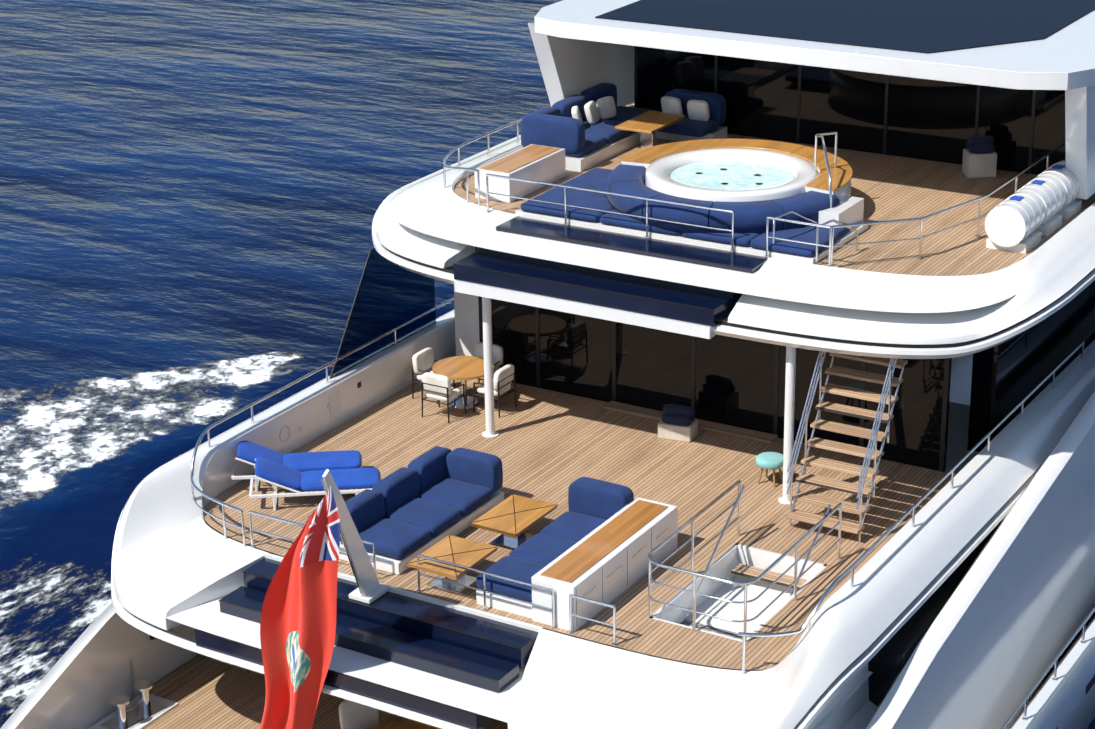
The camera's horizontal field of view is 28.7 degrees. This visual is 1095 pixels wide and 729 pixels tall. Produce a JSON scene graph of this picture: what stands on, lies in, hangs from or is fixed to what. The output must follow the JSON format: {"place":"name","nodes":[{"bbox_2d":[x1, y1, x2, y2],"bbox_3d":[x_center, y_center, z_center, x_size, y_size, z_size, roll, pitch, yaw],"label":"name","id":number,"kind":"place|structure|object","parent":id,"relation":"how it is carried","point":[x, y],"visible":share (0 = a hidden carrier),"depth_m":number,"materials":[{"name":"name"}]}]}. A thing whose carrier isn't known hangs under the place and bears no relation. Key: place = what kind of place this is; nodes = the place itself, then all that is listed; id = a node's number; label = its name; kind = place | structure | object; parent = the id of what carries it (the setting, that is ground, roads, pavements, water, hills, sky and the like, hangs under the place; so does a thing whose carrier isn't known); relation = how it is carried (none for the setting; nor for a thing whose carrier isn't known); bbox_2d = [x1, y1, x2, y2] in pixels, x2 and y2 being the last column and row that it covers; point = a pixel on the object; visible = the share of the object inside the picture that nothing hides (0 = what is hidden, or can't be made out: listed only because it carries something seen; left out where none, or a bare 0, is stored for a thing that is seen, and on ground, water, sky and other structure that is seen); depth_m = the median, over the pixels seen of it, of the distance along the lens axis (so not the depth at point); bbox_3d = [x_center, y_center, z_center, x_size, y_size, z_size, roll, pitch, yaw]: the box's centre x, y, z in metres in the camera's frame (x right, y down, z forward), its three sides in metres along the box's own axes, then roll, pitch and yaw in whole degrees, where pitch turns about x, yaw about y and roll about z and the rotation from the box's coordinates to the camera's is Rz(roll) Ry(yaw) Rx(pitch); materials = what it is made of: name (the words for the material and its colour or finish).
{"place":"outdoors","nodes":[
{"label":"outdoors","id":0,"kind":"place"},
{"bbox_2d":[0,0,1094,728],"bbox_3d":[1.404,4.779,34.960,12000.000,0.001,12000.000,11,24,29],"label":"sea water","id":1,"kind":"structure","parent":0,"point":[194,194],"depth_m":59.06,"materials":[{"name":"blue liquid"}]},
{"bbox_2d":[0,603,877,728],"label":"hull","id":2,"kind":"object","parent":1,"relation":"in","point":[105,659],"visible":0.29,"depth_m":31.51,"materials":[{"name":"white paint"}]},
{"bbox_2d":[146,633,156,639],"bbox_3d":[-5.897,3.995,32.730,0.044,0.324,0.704,11,24,29],"label":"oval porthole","id":3,"kind":"object","parent":2,"relation":"attached to","point":[149,637],"visible":0.19,"depth_m":32.52,"materials":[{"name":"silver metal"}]},
{"bbox_2d":[111,309,1094,728],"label":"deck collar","id":4,"kind":"object","parent":2,"relation":"on","point":[173,553],"visible":0.75,"depth_m":30.22,"materials":[{"name":"white paint"}]},
{"bbox_2d":[279,381,360,442],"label":"bulwark fittings","id":5,"kind":"object","parent":4,"relation":"on","point":[334,404],"visible":1,"depth_m":35.31,"materials":[{"name":"white metal"}]},
{"bbox_2d":[190,297,453,546],"bbox_3d":[-3.672,0.643,35.007,1.425,1.093,8.468,6,22,19],"label":"railing","id":6,"kind":"object","parent":4,"relation":"on","point":[193,485],"visible":0.92,"depth_m":33.19,"materials":[{"name":"silver metal"}]},
{"bbox_2d":[194,553,542,728],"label":"stern glass steps","id":7,"kind":"structure","parent":4,"relation":"attached to","point":[465,645],"depth_m":29.00,"materials":[{"name":"blue glass"}]},
{"bbox_2d":[321,469,389,603],"bbox_3d":[-2.731,2.282,28.853,0.445,2.608,1.866,7,22,19],"label":"flag staff","id":8,"kind":"object","parent":7,"relation":"on","point":[370,589],"visible":0.88,"depth_m":29.09,"materials":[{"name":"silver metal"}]},
{"bbox_2d":[259,486,339,728],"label":"ensign flag","id":9,"kind":"object","parent":8,"relation":"hanging from","point":[298,625],"visible":1,"depth_m":28.44,"materials":[{"name":"red fabric"}]},
{"bbox_2d":[329,248,435,378],"bbox_3d":[-2.811,-1.117,36.390,0.044,1.899,3.164,11,24,29],"label":"glass windscreen","id":10,"kind":"object","parent":4,"relation":"on","point":[389,295],"visible":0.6,"depth_m":36.42,"materials":[{"name":"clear glass"}]},
{"bbox_2d":[203,378,956,669],"bbox_3d":[0.549,2.093,32.507,10.200,0.001,7.500,11,24,29],"label":"teak deck","id":11,"kind":"object","parent":4,"relation":"on","point":[548,446],"visible":0.6,"depth_m":32.91,"materials":[{"name":"brown wood"}]},
{"bbox_2d":[231,441,361,491],"bbox_3d":[-3.900,1.520,33.313,2.014,0.638,0.704,-3,21,-4],"label":"sun lounger","id":12,"kind":"object","parent":11,"relation":"on","point":[249,451],"visible":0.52,"depth_m":33.21,"materials":[{"name":"blue fabric"}]},
{"bbox_2d":[249,457,380,510],"bbox_3d":[-3.545,1.766,32.659,1.996,0.635,0.704,-3,21,-5],"label":"sun lounger","id":13,"kind":"object","parent":11,"relation":"on","point":[266,470],"visible":0.9,"depth_m":32.46,"materials":[{"name":"blue fabric"}]},
{"bbox_2d":[339,446,503,574],"bbox_3d":[-1.877,2.068,31.540,1.220,0.820,2.810,11,24,29],"label":"sofa","id":14,"kind":"object","parent":11,"relation":"on","point":[402,517],"visible":0.96,"depth_m":31.47,"materials":[{"name":"blue fabric"}]},
{"bbox_2d":[249,510,616,645],"bbox_3d":[-1.717,2.912,29.667,6.138,0.581,0.072,11,24,29],"label":"railing","id":15,"kind":"object","parent":11,"relation":"on","point":[485,608],"visible":0.83,"depth_m":29.11,"materials":[{"name":"silver metal"}]},
{"bbox_2d":[412,347,454,403],"bbox_3d":[-1.951,0.173,36.508,0.536,0.800,0.556,11,24,29],"label":"dining chair","id":16,"kind":"object","parent":11,"relation":"on","point":[423,360],"visible":0.65,"depth_m":36.44,"materials":[{"name":"white fabric"}]},
{"bbox_2d":[421,372,465,422],"bbox_3d":[-1.741,0.475,35.713,0.556,0.800,0.536,11,24,29],"label":"dining chair","id":17,"kind":"object","parent":11,"relation":"on","point":[438,387],"visible":1,"depth_m":35.48,"materials":[{"name":"white fabric"}]},
{"bbox_2d":[407,535,496,592],"bbox_3d":[-1.324,2.854,29.998,0.828,0.440,1.057,11,24,29],"label":"coffee table","id":18,"kind":"object","parent":11,"relation":"on","point":[460,551],"visible":0.92,"depth_m":29.93,"materials":[{"name":"brown wood"}]},
{"bbox_2d":[432,356,493,408],"bbox_3d":[-1.419,0.344,36.231,1.040,0.660,1.040,11,24,29],"label":"dining table","id":19,"kind":"object","parent":11,"relation":"on","point":[463,369],"visible":0.85,"depth_m":36.16,"materials":[{"name":"brown wood"}]},
{"bbox_2d":[475,342,503,382],"bbox_3d":[-1.100,0.085,36.700,0.556,0.800,0.536,11,24,29],"label":"dining chair","id":20,"kind":"object","parent":11,"relation":"on","point":[498,357],"visible":0.31,"depth_m":36.66,"materials":[{"name":"white fabric"}]},
{"bbox_2d":[482,297,498,437],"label":"deck pillar","id":21,"kind":"structure","parent":11,"relation":"on","point":[490,432],"depth_m":34.57,"materials":[{"name":"white metal"}]},
{"bbox_2d":[473,364,516,417],"bbox_3d":[-0.890,0.387,35.904,0.536,0.800,0.556,11,24,29],"label":"dining chair","id":22,"kind":"object","parent":11,"relation":"on","point":[504,377],"visible":0.9,"depth_m":35.72,"materials":[{"name":"white fabric"}]},
{"bbox_2d":[471,494,557,548],"bbox_3d":[-0.478,2.362,31.239,0.779,0.440,1.156,11,24,29],"label":"coffee table","id":23,"kind":"object","parent":11,"relation":"on","point":[512,518],"visible":0.94,"depth_m":31.15,"materials":[{"name":"brown wood"}]},
{"bbox_2d":[476,477,677,631],"bbox_3d":[0.421,2.578,30.051,1.642,0.860,2.950,11,24,29],"label":"sofa","id":24,"kind":"object","parent":11,"relation":"on","point":[600,540],"visible":1,"depth_m":29.71,"materials":[{"name":"blue fabric"}]},
{"bbox_2d":[658,404,697,442],"bbox_3d":[2.121,0.922,34.754,0.560,0.525,0.400,8,23,22],"label":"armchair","id":25,"kind":"object","parent":11,"relation":"on","point":[678,423],"visible":1,"depth_m":34.61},
{"bbox_2d":[647,480,841,641],"bbox_3d":[2.719,3.121,29.777,1.638,1.799,2.994,11,24,29],"label":"stair railing","id":26,"kind":"object","parent":11,"relation":"on","point":[819,524],"visible":1,"depth_m":29.27,"materials":[{"name":"silver metal"}]},
{"bbox_2d":[756,452,782,486],"bbox_3d":[3.445,1.619,33.016,0.460,0.433,0.460,11,24,29],"label":"stool","id":27,"kind":"object","parent":11,"relation":"on","point":[773,461],"visible":0.98,"depth_m":32.87,"materials":[{"name":"teal fabric"}]},
{"bbox_2d":[454,280,1094,471],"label":"glass wall","id":28,"kind":"structure","parent":11,"relation":"on","point":[732,386],"depth_m":35.05,"materials":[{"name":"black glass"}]},
{"bbox_2d":[372,102,1094,358],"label":"deck collar","id":29,"kind":"object","parent":28,"relation":"on","point":[1052,275],"visible":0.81,"depth_m":31.72,"materials":[{"name":"white paint"}]},
{"bbox_2d":[453,217,767,338],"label":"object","id":30,"kind":"structure","parent":29,"relation":"on","point":[680,308],"depth_m":32.97,"materials":[{"name":"blue"}]},
{"bbox_2d":[443,118,831,266],"bbox_3d":[0.681,-2.902,35.437,3.326,0.661,9.246,-12,23,-26],"label":"deck rail","id":31,"kind":"object","parent":29,"relation":"on","point":[487,134],"visible":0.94,"depth_m":34.27,"materials":[{"name":"silver metal"}]},
{"bbox_2d":[454,104,1094,275],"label":"teak deck","id":32,"kind":"object","parent":29,"relation":"on","point":[888,187],"visible":0.12,"depth_m":35.34,"materials":[{"name":"brown wood"}]},
{"bbox_2d":[474,144,565,202],"bbox_3d":[-0.460,-3.308,36.834,0.700,0.515,1.850,11,24,29],"label":"cabinet","id":33,"kind":"object","parent":32,"relation":"on","point":[541,163],"visible":0.94,"depth_m":36.46,"materials":[{"name":"white wood"}]},
{"bbox_2d":[521,83,726,171],"bbox_3d":[1.399,-4.327,38.867,2.550,0.900,3.250,11,24,29],"label":"sofa","id":34,"kind":"object","parent":32,"relation":"on","point":[582,131],"visible":0.88,"depth_m":39.04,"materials":[{"name":"blue fabric"}]},
{"bbox_2d":[615,110,684,148],"bbox_3d":[1.859,-4.098,38.628,0.750,0.630,1.300,11,24,29],"label":"teak table","id":35,"kind":"object","parent":32,"relation":"on","point":[649,125],"visible":0.77,"depth_m":38.49,"materials":[{"name":"brown wood"}]},
{"bbox_2d":[516,168,867,263],"bbox_3d":[2.426,-2.493,34.958,5.350,0.245,2.570,11,24,29],"label":"sunpad","id":36,"kind":"object","parent":32,"relation":"on","point":[744,243],"visible":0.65,"depth_m":34.09,"materials":[{"name":"blue fabric"}]},
{"bbox_2d":[620,132,863,225],"bbox_3d":[3.295,-3.260,35.360,4.219,1.361,3.390,11,24,29],"label":"hot tub","id":37,"kind":"object","parent":32,"relation":"on","point":[733,170],"visible":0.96,"depth_m":35.24,"materials":[{"name":"plastic"}]},
{"bbox_2d":[607,164,839,233],"bbox_3d":[2.467,-2.599,34.430,4.075,0.380,1.897,11,24,29],"label":"jacuzzi bolster","id":38,"kind":"object","parent":37,"relation":"attached to","point":[750,217],"visible":0.85,"depth_m":33.71,"materials":[{"name":"blue fabric"}]},
{"bbox_2d":[528,0,1094,199],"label":"upper deckhouse","id":39,"kind":"object","parent":32,"relation":"on","point":[938,80],"visible":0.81,"depth_m":37.34,"materials":[{"name":"white glass"}]},
{"bbox_2d":[772,142,1065,266],"bbox_3d":[6.818,-2.653,34.525,7.398,0.671,1.690,-16,26,-35],"label":"deck rail","id":40,"kind":"object","parent":32,"relation":"on","point":[850,226],"visible":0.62,"depth_m":32.92,"materials":[{"name":"silver metal"}]},
{"bbox_2d":[962,135,996,177],"bbox_3d":[7.492,-3.620,37.048,0.500,0.685,0.420,-2,21,-3],"label":"towel basket","id":41,"kind":"object","parent":32,"relation":"on","point":[979,157],"visible":1,"depth_m":36.88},
{"bbox_2d":[985,161,1081,253],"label":"life raft canisters","id":42,"kind":"object","parent":32,"relation":"on","point":[1025,218],"visible":1,"depth_m":33.41,"materials":[{"name":"white plastic"}]},
{"bbox_2d":[778,346,795,503],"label":"deck pillar","id":43,"kind":"structure","parent":11,"relation":"on","point":[790,374],"depth_m":31.89,"materials":[{"name":"white metal"}]},
{"bbox_2d":[786,351,907,542],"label":"staircase","id":44,"kind":"structure","parent":11,"relation":"on","point":[869,454],"depth_m":31.35,"materials":[{"name":"brown wood"}]},
{"bbox_2d":[738,341,1084,674],"bbox_3d":[5.993,1.876,31.357,0.798,1.094,11.184,14,25,33],"label":"deck rail","id":45,"kind":"object","parent":4,"relation":"on","point":[890,529],"visible":0.88,"depth_m":29.48,"materials":[{"name":"silver metal"}]},
{"bbox_2d":[865,389,1094,728],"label":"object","id":46,"kind":"object","parent":2,"relation":"attached to","point":[980,638],"visible":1,"depth_m":30.54,"materials":[{"name":"white paint"}]},
{"bbox_2d":[1000,607,1094,728],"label":"railing","id":47,"kind":"object","parent":46,"relation":"on","point":[1039,680],"visible":0.96,"depth_m":30.25,"materials":[{"name":"silver metal"}]},
{"bbox_2d":[390,103,1016,321],"bbox_3d":[4.374,-2.984,37.438,10.982,0.620,12.100,11,24,29],"label":"deck edge","id":48,"kind":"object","parent":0,"point":[426,216],"depth_m":32.48,"materials":[{"name":"white paint"}]},
{"bbox_2d":[949,354,972,405],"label":"wall","id":49,"kind":"structure","parent":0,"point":[961,378],"depth_m":44.34,"materials":[{"name":"grey paint"}]},
{"bbox_2d":[104,614,747,728],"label":"teak deck","id":50,"kind":"object","parent":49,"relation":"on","point":[203,692],"depth_m":32.41,"materials":[{"name":"brown wood"}]},
{"bbox_2d":[88,694,177,728],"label":"bollard plinth","id":51,"kind":"structure","parent":50,"relation":"on","point":[170,704],"depth_m":32.06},
{"bbox_2d":[100,680,167,728],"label":"mooring bollard","id":52,"kind":"object","parent":51,"relation":"on","point":[145,707],"visible":1,"depth_m":31.91,"materials":[{"name":"silver metal"}]},
{"bbox_2d":[339,700,378,728],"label":"chair","id":53,"kind":"object","parent":50,"relation":"on","point":[354,715],"visible":0.62,"depth_m":30.61,"materials":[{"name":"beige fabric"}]},
{"bbox_2d":[367,721,436,728],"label":"round table","id":54,"kind":"object","parent":50,"relation":"on","point":[406,725],"visible":0.63,"depth_m":30.25,"materials":[{"name":"brown wood"}]},
{"bbox_2d":[166,402,978,728],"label":"deck slab","id":55,"kind":"structure","parent":50,"relation":"on","point":[210,618],"depth_m":29.65,"materials":[{"name":"white paint"}]},
{"bbox_2d":[649,543,826,670],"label":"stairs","id":56,"kind":"structure","parent":50,"relation":"on","point":[743,560],"depth_m":30.56,"materials":[{"name":"brown wood"}]}
]}

